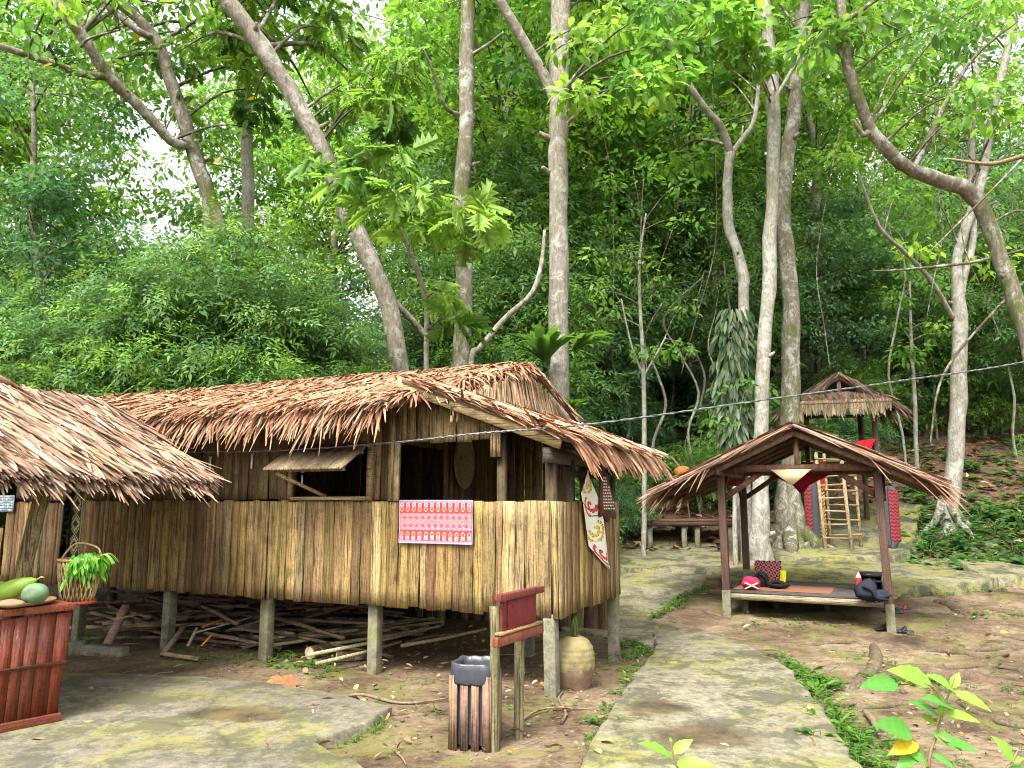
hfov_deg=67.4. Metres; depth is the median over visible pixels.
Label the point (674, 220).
hanging vine
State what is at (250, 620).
wood scrap
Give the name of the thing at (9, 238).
fine leaved tree
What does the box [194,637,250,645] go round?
wood scrap
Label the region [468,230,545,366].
bent pole tree
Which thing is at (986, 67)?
forest tree
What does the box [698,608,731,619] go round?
tree root
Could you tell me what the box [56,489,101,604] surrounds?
carrying basket
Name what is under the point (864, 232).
fine leaved tree
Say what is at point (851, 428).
forest shrub
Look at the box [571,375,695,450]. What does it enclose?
forest shrub
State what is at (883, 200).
hanging vine
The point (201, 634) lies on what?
wood scrap
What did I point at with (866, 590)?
backpack
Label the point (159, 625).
wood scrap
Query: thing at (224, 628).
wood scrap
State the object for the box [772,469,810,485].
cream pennant
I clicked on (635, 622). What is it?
concrete path
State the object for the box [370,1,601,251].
forest tree
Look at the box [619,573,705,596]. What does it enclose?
concrete path
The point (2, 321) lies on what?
fine leaved tree
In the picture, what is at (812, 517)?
painted shield
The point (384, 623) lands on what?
bamboo pole
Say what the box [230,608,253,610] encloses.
wood scrap
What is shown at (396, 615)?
wood scrap
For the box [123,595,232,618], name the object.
wood scrap
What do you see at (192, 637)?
loose stick
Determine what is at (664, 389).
forest shrub
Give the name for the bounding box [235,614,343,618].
wood scrap
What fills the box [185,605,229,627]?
wood scrap
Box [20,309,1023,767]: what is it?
ground
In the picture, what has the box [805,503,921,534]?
stone slab
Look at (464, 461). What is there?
winnowing tray
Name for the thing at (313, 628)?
wood scrap
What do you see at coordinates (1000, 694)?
tree root
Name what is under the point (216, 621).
loose stick
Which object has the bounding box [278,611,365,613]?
wood scrap
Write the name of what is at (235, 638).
wood scrap
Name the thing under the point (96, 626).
wood scrap
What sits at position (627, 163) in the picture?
forest tree
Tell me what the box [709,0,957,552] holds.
mossy tree
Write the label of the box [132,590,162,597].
wood scrap
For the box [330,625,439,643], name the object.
bamboo pole
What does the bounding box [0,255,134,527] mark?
fine leaved tree
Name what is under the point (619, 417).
forest shrub
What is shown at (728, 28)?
tall tree
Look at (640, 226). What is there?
hanging vine
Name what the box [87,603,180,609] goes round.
wood scrap
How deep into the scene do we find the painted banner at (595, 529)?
7.20 m
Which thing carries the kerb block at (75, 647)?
on the ground
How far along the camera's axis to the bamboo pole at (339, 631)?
8.27 m
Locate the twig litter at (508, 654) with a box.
[69,593,1023,749]
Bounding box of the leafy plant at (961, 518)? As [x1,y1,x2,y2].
[931,511,976,528]
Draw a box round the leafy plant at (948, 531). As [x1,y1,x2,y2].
[919,523,973,544]
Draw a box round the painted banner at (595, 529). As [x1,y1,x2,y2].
[581,470,610,568]
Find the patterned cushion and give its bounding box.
[755,560,781,580]
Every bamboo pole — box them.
[273,633,341,646]
[274,620,443,642]
[274,629,357,638]
[301,618,409,632]
[306,628,426,656]
[315,640,401,665]
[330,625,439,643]
[385,617,433,625]
[400,628,486,647]
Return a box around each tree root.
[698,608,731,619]
[771,638,869,645]
[839,700,946,709]
[842,679,906,693]
[849,642,883,690]
[905,632,1023,640]
[905,662,1023,671]
[927,648,1009,658]
[929,621,1023,626]
[931,669,1023,685]
[933,598,984,615]
[953,699,1023,729]
[973,606,1023,616]
[975,643,1023,651]
[981,693,1023,697]
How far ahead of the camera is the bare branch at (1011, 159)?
8.22 m
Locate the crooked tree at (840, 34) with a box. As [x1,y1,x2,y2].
[764,0,1023,365]
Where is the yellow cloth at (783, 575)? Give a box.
[780,570,785,581]
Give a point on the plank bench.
(680, 524)
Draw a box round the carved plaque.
[599,466,615,521]
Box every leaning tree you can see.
[0,0,290,271]
[121,0,432,372]
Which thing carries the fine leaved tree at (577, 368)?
on the ground
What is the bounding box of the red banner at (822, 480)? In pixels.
[813,461,825,489]
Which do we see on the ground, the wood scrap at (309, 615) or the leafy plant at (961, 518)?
the leafy plant at (961, 518)
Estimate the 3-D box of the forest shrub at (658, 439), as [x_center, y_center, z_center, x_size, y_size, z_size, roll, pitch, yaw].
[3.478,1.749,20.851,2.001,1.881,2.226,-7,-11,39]
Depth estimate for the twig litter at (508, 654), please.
7.03 m
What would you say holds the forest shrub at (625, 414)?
on the ground
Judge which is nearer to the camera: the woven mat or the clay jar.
the clay jar
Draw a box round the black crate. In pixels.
[856,571,882,589]
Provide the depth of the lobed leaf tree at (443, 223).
10.67 m
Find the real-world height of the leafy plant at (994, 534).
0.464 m
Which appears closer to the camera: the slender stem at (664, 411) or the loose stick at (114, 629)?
the loose stick at (114, 629)
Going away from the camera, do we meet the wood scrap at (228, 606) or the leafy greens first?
the leafy greens
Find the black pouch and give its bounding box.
[767,580,789,588]
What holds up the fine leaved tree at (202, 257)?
on the ground
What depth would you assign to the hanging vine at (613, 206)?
17.23 m
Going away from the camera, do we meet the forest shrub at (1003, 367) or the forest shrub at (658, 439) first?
the forest shrub at (658, 439)
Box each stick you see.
[103,605,129,644]
[113,613,141,619]
[160,625,186,656]
[163,652,200,660]
[186,627,198,646]
[197,618,249,632]
[201,618,223,627]
[201,634,212,645]
[671,456,691,530]
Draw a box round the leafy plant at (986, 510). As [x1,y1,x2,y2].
[959,503,1007,520]
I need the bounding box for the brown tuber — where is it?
[0,599,25,607]
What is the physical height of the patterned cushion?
0.300 m
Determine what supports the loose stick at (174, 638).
on the ground
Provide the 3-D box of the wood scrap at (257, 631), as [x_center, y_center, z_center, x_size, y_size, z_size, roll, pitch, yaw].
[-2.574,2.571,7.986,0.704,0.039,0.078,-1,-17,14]
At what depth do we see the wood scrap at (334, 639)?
8.61 m
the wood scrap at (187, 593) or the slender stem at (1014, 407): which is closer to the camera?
the wood scrap at (187, 593)
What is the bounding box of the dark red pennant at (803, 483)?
[772,474,829,494]
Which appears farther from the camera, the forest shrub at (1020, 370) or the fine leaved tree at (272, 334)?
the forest shrub at (1020, 370)
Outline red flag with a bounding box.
[856,439,876,449]
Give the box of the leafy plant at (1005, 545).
[988,538,1023,558]
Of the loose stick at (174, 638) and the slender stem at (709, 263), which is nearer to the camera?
the loose stick at (174, 638)
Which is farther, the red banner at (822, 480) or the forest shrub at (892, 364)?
the forest shrub at (892, 364)
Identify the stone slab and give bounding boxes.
[620,541,717,553]
[620,551,720,574]
[721,560,998,598]
[740,529,923,563]
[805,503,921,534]
[960,560,1023,587]
[963,541,1006,557]
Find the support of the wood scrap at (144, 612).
on the ground
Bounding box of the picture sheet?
[0,495,14,511]
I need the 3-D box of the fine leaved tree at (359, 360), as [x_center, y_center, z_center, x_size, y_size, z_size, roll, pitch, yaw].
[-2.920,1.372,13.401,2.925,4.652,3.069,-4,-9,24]
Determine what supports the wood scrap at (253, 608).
on the wood scrap at (223, 609)
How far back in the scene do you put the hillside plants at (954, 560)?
16.96 m
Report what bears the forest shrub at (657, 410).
on the ground
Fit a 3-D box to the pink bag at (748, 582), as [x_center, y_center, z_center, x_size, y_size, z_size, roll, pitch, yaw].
[3.204,2.676,10.305,0.258,0.185,0.191,-2,-9,15]
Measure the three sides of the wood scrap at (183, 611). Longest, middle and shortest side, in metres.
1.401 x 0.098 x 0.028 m
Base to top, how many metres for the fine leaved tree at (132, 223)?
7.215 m
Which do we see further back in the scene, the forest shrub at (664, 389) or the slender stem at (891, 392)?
the forest shrub at (664, 389)
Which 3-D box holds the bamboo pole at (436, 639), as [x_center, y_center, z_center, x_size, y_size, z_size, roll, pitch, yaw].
[-0.708,2.694,8.168,1.082,0.093,0.038,7,-11,-38]
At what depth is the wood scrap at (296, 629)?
8.62 m
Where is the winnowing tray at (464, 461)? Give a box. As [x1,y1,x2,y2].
[454,442,474,488]
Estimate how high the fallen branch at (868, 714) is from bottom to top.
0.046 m
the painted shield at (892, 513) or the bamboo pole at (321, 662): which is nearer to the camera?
the bamboo pole at (321, 662)
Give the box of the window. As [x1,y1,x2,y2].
[263,442,374,500]
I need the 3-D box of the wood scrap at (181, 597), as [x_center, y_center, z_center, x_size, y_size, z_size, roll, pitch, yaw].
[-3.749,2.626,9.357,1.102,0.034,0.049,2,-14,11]
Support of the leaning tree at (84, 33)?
on the ground
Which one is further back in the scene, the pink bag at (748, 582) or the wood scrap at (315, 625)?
the pink bag at (748, 582)
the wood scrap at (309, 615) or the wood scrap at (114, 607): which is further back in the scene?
the wood scrap at (309, 615)
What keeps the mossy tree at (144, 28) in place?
on the ground
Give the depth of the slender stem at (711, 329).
19.50 m
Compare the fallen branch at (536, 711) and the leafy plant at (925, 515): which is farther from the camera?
the leafy plant at (925, 515)
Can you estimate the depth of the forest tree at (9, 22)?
23.71 m
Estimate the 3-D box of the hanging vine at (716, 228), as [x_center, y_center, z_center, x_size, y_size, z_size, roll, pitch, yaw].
[4.097,-3.350,16.726,0.954,6.360,0.417,-5,-10,32]
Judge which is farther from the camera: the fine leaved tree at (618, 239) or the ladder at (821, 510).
the fine leaved tree at (618, 239)
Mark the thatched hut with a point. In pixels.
(51, 442)
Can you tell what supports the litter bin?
on the ground
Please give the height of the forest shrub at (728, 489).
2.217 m
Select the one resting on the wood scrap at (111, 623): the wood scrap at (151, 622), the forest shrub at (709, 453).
the wood scrap at (151, 622)
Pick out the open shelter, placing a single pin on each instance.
(755, 458)
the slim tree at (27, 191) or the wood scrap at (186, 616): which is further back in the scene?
the slim tree at (27, 191)
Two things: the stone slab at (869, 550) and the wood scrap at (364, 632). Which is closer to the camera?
the wood scrap at (364, 632)
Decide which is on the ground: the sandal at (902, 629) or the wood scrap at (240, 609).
the sandal at (902, 629)
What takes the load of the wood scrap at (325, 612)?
on the ground
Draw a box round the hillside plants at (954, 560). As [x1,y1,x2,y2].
[617,400,1023,569]
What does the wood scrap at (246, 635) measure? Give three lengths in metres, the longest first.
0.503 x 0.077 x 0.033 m
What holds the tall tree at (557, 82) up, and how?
on the ground
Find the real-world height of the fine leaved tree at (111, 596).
5.765 m
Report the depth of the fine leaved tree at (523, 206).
18.67 m
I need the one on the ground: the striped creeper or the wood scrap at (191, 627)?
the wood scrap at (191, 627)
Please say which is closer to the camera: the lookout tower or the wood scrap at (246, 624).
the wood scrap at (246, 624)
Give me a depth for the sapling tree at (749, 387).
14.22 m
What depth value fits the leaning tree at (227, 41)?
13.02 m
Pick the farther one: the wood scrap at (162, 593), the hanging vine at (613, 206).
the hanging vine at (613, 206)
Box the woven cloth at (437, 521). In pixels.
[398,500,472,544]
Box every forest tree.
[0,0,99,266]
[0,0,183,289]
[141,19,368,301]
[226,20,436,364]
[289,0,576,304]
[354,0,646,265]
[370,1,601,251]
[413,0,645,231]
[457,0,718,405]
[522,1,744,396]
[581,0,835,443]
[599,3,737,374]
[659,0,884,405]
[696,0,945,392]
[782,0,949,355]
[852,0,1023,226]
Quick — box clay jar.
[559,614,594,690]
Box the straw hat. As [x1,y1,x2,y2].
[672,466,688,476]
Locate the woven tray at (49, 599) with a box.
[0,596,56,608]
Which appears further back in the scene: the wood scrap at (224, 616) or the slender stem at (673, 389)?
the slender stem at (673, 389)
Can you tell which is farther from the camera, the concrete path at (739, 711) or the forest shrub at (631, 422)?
the forest shrub at (631, 422)
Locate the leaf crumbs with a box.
[66,594,1022,761]
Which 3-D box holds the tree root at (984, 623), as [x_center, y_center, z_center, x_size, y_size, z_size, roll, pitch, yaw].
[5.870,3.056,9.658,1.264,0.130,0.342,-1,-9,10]
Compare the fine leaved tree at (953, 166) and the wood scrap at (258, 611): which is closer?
the wood scrap at (258, 611)
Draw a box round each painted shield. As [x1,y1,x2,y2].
[804,483,826,540]
[884,486,900,547]
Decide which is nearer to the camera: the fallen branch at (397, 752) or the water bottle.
the fallen branch at (397, 752)
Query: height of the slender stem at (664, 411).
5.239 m
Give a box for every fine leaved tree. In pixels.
[0,202,118,373]
[0,203,64,316]
[0,215,66,326]
[0,252,159,381]
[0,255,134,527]
[0,262,164,556]
[0,283,66,501]
[4,236,233,600]
[19,214,291,595]
[28,217,241,364]
[62,194,352,595]
[72,183,332,387]
[133,224,381,500]
[215,249,412,481]
[239,247,391,379]
[316,326,416,374]
[355,271,499,370]
[363,173,615,408]
[364,90,659,429]
[411,214,634,500]
[524,159,680,371]
[535,194,691,429]
[570,172,731,407]
[596,120,830,414]
[625,149,733,375]
[684,150,861,372]
[729,188,919,393]
[778,179,946,379]
[793,165,893,357]
[812,172,1023,436]
[866,126,1013,219]
[884,132,1023,356]
[917,148,1023,411]
[976,119,1023,292]
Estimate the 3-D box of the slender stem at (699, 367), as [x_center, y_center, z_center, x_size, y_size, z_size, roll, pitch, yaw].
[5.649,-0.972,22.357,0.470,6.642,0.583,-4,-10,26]
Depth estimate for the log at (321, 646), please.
7.85 m
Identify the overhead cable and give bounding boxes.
[182,361,1023,452]
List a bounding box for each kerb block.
[68,640,88,654]
[80,643,128,656]
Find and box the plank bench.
[646,518,732,549]
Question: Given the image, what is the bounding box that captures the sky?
[0,0,1023,367]
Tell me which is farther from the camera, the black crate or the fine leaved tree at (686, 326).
the fine leaved tree at (686, 326)
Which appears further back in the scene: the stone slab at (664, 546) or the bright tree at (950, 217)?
the bright tree at (950, 217)
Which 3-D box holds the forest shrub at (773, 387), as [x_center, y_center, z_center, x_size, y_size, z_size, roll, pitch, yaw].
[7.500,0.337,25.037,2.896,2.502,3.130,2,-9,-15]
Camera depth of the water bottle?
10.12 m
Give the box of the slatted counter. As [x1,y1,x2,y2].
[0,599,76,732]
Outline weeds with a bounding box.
[67,557,1023,767]
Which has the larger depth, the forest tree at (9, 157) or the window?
the forest tree at (9, 157)
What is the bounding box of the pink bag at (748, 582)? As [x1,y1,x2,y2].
[741,576,760,589]
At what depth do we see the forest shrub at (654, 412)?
21.23 m
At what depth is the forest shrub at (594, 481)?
16.96 m
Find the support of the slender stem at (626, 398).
on the ground
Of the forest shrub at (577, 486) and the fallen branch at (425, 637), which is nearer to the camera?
the fallen branch at (425, 637)
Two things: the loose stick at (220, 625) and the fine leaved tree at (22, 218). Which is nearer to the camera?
the loose stick at (220, 625)
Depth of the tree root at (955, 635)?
9.04 m
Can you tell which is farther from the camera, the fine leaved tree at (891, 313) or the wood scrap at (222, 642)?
the fine leaved tree at (891, 313)
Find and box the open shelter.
[636,421,971,634]
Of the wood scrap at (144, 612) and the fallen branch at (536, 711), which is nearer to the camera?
the fallen branch at (536, 711)
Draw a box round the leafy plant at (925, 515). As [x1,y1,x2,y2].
[914,510,951,527]
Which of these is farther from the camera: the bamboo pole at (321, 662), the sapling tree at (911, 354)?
the sapling tree at (911, 354)
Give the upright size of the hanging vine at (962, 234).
4.891 m
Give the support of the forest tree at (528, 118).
on the ground
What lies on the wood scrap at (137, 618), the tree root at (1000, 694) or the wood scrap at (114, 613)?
the wood scrap at (114, 613)
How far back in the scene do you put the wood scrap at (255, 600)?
8.89 m
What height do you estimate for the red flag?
0.273 m
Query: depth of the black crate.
10.26 m
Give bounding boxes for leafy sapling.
[637,738,716,767]
[859,665,990,767]
[991,736,1023,767]
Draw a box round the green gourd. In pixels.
[0,576,43,600]
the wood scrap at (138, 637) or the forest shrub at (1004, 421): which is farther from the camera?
the forest shrub at (1004, 421)
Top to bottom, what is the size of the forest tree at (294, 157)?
19.236 m
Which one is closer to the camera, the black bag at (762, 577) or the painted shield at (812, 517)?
the black bag at (762, 577)
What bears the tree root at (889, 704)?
on the ground
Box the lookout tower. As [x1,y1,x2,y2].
[770,371,912,519]
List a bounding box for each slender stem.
[593,235,630,473]
[644,302,666,447]
[663,277,702,497]
[668,258,675,445]
[692,274,705,451]
[698,268,709,418]
[706,192,729,338]
[707,282,728,411]
[723,261,733,503]
[868,159,906,462]
[883,213,902,421]
[904,204,934,427]
[916,225,943,439]
[984,194,1002,434]
[1004,335,1017,455]
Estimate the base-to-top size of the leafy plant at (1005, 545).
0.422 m
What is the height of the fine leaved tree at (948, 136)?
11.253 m
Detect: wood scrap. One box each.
[69,625,111,629]
[86,609,181,620]
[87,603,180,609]
[87,612,142,614]
[88,635,225,639]
[89,610,160,634]
[94,599,145,603]
[95,618,151,623]
[102,622,180,627]
[102,628,145,630]
[104,618,250,632]
[106,604,128,614]
[106,604,159,628]
[107,589,200,604]
[110,622,242,627]
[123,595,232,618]
[126,617,188,631]
[128,611,154,618]
[131,620,160,623]
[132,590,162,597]
[144,598,181,608]
[148,595,213,608]
[148,613,176,626]
[148,619,199,628]
[157,592,217,597]
[160,599,211,602]
[160,601,246,617]
[161,605,316,621]
[163,594,245,602]
[175,630,208,635]
[176,616,196,617]
[177,612,249,616]
[178,592,205,594]
[179,604,249,607]
[182,626,221,633]
[184,605,246,633]
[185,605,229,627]
[187,610,259,614]
[188,595,236,601]
[191,618,210,620]
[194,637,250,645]
[197,608,234,613]
[200,642,244,646]
[201,605,238,625]
[203,631,282,649]
[204,599,291,614]
[207,594,334,606]
[211,625,245,635]
[212,627,276,631]
[223,634,258,640]
[225,619,259,632]
[226,604,353,639]
[227,598,311,602]
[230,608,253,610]
[233,628,295,634]
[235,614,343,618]
[239,634,252,636]
[242,617,347,627]
[243,619,334,624]
[244,634,297,648]
[247,614,281,617]
[250,603,347,606]
[251,618,367,624]
[253,633,328,638]
[255,602,296,606]
[274,617,345,639]
[274,627,322,643]
[274,630,394,657]
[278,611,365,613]
[280,627,389,631]
[282,611,335,615]
[287,616,329,626]
[296,612,333,618]
[306,605,385,611]
[323,628,391,638]
[323,638,348,640]
[326,606,350,612]
[328,617,410,630]
[329,616,367,620]
[329,623,409,627]
[335,605,420,618]
[342,605,404,614]
[346,630,398,639]
[353,633,423,635]
[357,609,422,637]
[383,618,439,622]
[392,624,428,629]
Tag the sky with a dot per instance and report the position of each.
(155, 145)
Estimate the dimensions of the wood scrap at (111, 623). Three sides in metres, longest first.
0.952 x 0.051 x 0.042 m
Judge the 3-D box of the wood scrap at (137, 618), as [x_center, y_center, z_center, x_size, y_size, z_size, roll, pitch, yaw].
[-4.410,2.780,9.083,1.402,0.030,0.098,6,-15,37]
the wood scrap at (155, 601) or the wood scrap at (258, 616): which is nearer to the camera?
the wood scrap at (258, 616)
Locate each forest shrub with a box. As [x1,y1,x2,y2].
[524,469,579,500]
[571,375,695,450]
[575,479,633,513]
[589,386,663,443]
[590,471,657,515]
[592,392,650,440]
[594,473,665,536]
[601,386,682,440]
[606,393,659,444]
[610,398,666,434]
[615,419,676,455]
[619,514,625,543]
[622,454,694,510]
[630,370,686,414]
[630,388,671,429]
[653,369,698,422]
[654,431,732,513]
[668,440,770,508]
[670,361,715,408]
[680,367,736,433]
[680,383,781,450]
[705,405,840,489]
[735,373,779,406]
[768,448,832,499]
[799,349,873,389]
[799,353,911,442]
[809,387,906,460]
[809,411,869,458]
[854,355,897,379]
[864,335,1002,376]
[879,349,948,419]
[880,377,948,435]
[930,331,1023,437]
[942,369,1023,434]
[975,349,1015,384]
[997,346,1023,385]
[1010,434,1023,478]
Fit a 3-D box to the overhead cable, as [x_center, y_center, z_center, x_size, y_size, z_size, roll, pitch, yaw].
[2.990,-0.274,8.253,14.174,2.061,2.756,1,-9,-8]
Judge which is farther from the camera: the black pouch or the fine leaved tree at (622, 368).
the fine leaved tree at (622, 368)
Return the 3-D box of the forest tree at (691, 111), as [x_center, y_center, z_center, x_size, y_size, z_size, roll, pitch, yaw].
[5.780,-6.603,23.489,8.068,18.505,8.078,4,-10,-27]
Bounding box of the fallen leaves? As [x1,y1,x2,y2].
[33,531,1023,757]
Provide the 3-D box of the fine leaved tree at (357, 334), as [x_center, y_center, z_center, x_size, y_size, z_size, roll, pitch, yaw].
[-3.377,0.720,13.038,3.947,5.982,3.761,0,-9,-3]
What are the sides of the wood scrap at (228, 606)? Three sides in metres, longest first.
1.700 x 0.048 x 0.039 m
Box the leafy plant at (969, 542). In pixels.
[941,533,993,552]
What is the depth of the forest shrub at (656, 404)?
22.16 m
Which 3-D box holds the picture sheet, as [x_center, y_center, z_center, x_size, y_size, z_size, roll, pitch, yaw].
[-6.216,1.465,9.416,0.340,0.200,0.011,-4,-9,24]
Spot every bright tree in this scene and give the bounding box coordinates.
[794,168,938,375]
[824,203,952,340]
[895,185,1008,289]
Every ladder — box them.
[814,452,853,549]
[822,454,862,546]
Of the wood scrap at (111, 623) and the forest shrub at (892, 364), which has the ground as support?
the forest shrub at (892, 364)
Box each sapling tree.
[571,157,714,555]
[701,378,756,564]
[872,263,951,467]
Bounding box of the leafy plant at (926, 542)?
[906,538,952,558]
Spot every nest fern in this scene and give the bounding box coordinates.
[502,324,582,362]
[565,396,592,407]
[572,330,613,351]
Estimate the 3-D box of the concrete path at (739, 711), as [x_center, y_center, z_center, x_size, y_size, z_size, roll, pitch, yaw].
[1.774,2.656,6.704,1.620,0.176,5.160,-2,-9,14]
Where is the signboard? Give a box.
[489,586,543,751]
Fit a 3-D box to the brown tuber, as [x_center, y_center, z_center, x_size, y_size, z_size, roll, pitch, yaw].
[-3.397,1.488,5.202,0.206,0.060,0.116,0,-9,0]
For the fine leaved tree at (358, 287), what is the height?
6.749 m
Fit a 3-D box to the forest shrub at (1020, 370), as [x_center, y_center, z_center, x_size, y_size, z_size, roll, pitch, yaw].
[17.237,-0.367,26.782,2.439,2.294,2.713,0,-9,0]
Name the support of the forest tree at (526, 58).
on the ground
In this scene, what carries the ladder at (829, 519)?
on the ground
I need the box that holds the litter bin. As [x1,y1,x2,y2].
[448,655,501,752]
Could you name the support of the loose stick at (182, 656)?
on the ground
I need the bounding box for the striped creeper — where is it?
[708,308,757,560]
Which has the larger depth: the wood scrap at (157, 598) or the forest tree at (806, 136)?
the forest tree at (806, 136)
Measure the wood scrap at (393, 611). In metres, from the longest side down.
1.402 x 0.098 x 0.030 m
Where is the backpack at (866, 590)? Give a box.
[854,578,891,602]
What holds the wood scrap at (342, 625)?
on the wood scrap at (315, 625)
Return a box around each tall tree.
[379,0,549,369]
[456,0,708,447]
[655,0,869,564]
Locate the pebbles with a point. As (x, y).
(584, 743)
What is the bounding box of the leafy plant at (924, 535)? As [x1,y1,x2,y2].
[901,529,940,544]
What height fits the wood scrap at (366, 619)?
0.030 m
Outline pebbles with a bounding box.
[177,600,1023,762]
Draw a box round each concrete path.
[562,594,679,650]
[581,629,862,767]
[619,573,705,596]
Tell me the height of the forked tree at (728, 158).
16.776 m
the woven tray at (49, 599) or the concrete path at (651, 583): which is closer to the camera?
the woven tray at (49, 599)
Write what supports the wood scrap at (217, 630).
on the ground
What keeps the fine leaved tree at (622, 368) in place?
on the ground
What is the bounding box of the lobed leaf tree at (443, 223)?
[284,100,515,371]
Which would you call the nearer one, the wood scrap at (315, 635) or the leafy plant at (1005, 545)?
the wood scrap at (315, 635)
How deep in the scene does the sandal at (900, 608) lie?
10.43 m
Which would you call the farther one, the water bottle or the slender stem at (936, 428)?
the slender stem at (936, 428)
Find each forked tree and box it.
[590,0,788,552]
[856,0,1023,538]
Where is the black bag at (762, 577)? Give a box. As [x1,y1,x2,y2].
[754,571,768,586]
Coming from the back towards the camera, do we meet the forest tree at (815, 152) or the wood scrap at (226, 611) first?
the forest tree at (815, 152)
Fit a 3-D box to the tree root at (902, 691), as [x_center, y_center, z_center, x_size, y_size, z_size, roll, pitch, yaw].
[3.133,2.630,6.630,0.208,0.090,0.563,8,-12,-43]
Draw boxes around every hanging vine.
[597,113,613,317]
[633,170,650,291]
[648,118,678,305]
[681,84,716,374]
[816,126,840,369]
[879,76,909,296]
[926,103,942,317]
[960,107,999,334]
[988,70,1012,303]
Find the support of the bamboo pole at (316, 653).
on the ground
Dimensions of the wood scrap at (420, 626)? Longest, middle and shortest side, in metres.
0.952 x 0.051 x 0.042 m
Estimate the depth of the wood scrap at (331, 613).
8.89 m
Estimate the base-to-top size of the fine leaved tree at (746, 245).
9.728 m
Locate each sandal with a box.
[873,623,886,630]
[896,626,913,632]
[897,604,910,610]
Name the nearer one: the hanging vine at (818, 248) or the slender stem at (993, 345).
the hanging vine at (818, 248)
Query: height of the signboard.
1.136 m
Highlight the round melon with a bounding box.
[21,583,48,604]
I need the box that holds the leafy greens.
[60,552,118,591]
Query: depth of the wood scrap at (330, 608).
8.93 m
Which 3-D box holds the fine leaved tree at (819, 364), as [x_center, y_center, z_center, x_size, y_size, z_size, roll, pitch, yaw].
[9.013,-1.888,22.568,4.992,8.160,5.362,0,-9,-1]
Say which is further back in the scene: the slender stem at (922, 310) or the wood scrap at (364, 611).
the slender stem at (922, 310)
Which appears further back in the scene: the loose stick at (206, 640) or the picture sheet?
the picture sheet
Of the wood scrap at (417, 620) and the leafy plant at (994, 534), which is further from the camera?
the leafy plant at (994, 534)
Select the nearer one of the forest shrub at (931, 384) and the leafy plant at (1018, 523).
the leafy plant at (1018, 523)
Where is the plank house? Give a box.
[0,361,676,697]
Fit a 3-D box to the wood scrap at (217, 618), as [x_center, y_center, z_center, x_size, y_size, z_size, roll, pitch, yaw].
[-3.333,2.904,9.166,1.700,0.038,0.048,16,4,21]
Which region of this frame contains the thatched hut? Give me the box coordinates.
[0,375,231,618]
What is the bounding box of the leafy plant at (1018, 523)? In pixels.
[987,507,1023,527]
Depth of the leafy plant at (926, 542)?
14.72 m
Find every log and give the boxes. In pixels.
[305,641,336,658]
[336,650,366,662]
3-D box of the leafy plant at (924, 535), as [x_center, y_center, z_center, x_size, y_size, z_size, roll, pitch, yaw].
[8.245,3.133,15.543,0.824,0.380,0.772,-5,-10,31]
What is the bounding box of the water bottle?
[855,570,861,584]
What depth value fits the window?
7.29 m
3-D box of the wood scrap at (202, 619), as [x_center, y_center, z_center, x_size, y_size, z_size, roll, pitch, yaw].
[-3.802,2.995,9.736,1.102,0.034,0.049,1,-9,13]
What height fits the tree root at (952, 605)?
0.225 m
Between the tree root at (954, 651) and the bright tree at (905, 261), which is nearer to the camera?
the tree root at (954, 651)
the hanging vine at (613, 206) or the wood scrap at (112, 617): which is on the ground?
the wood scrap at (112, 617)
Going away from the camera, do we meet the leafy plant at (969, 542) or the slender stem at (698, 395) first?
the leafy plant at (969, 542)
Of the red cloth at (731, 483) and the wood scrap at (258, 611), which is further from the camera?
the red cloth at (731, 483)
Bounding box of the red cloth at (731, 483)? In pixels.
[727,474,744,485]
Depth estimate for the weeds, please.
6.43 m
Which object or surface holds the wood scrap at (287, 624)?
on the wood scrap at (278, 629)
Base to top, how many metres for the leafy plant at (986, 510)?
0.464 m
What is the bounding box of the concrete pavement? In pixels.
[0,673,391,767]
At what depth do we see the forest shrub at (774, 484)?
17.89 m
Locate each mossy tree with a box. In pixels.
[8,0,299,275]
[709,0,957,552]
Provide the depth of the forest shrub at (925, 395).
21.71 m
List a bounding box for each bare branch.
[870,248,1023,271]
[925,159,1022,255]
[929,281,1023,443]
[947,154,1023,165]
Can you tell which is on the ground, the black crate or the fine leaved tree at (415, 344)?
the fine leaved tree at (415, 344)
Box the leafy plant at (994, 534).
[969,518,1018,538]
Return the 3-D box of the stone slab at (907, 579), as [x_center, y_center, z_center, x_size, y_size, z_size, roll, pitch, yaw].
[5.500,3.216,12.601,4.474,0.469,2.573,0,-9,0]
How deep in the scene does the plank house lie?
7.59 m
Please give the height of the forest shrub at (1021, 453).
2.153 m
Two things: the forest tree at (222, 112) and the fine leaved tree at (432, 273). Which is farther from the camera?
the forest tree at (222, 112)
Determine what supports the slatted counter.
on the ground
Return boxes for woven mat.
[733,584,834,593]
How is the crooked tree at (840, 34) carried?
on the ground
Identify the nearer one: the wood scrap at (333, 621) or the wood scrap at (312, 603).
the wood scrap at (333, 621)
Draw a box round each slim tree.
[0,38,159,322]
[157,0,350,257]
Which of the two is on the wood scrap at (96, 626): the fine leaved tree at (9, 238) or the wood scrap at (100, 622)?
the wood scrap at (100, 622)
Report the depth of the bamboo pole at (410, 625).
8.82 m
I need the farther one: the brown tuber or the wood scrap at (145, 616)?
the wood scrap at (145, 616)
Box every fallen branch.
[344,693,447,703]
[392,748,406,764]
[404,632,477,642]
[524,706,596,719]
[862,709,879,735]
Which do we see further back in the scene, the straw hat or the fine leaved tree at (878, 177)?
the fine leaved tree at (878, 177)
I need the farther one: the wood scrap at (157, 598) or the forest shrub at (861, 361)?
the forest shrub at (861, 361)
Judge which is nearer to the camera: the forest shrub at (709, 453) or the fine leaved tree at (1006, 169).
the forest shrub at (709, 453)

